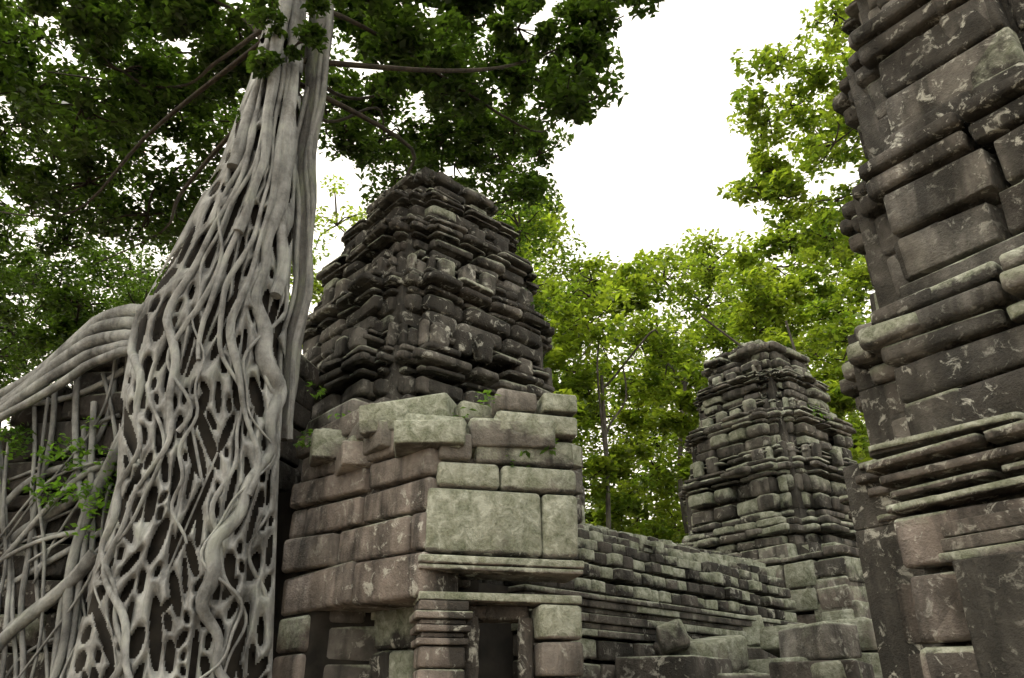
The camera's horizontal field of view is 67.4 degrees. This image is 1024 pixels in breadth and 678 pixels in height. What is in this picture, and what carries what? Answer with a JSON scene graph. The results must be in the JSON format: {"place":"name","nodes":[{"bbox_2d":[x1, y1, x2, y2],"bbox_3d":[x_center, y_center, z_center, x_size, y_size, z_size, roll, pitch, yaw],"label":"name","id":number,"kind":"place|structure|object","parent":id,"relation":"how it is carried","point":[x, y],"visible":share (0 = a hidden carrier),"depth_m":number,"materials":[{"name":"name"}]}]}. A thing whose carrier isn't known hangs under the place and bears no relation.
{"place":"outdoors","nodes":[
{"label":"outdoors","id":0,"kind":"place"},
{"bbox_2d":[0,0,874,525],"bbox_3d":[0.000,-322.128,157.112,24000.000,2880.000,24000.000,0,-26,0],"label":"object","id":1,"kind":"object","parent":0,"point":[656,160],"depth_m":2639.54,"materials":[{"name":"white"}]},
{"label":"ground","id":2,"kind":"structure","parent":0,"visible":0},
{"bbox_2d":[0,0,333,677],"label":"tree roots","id":3,"kind":"object","parent":2,"relation":"on","point":[282,161],"visible":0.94,"depth_m":9.33,"materials":[{"name":"grey plant"}]},
{"bbox_2d":[0,0,869,537],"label":"tree branches","id":4,"kind":"object","parent":2,"relation":"on","point":[440,72],"visible":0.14,"depth_m":18.97,"materials":[{"name":"brown plant"}]},
{"bbox_2d":[0,0,874,543],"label":"foliage","id":5,"kind":"object","parent":4,"relation":"attached to","point":[588,40],"visible":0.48,"depth_m":22.36,"materials":[{"name":"green plant"}]},
{"bbox_2d":[0,0,1023,677],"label":"temple ruins","id":6,"kind":"object","parent":2,"relation":"on","point":[808,546],"depth_m":8.76,"materials":[{"name":"grey stone"}]}
]}

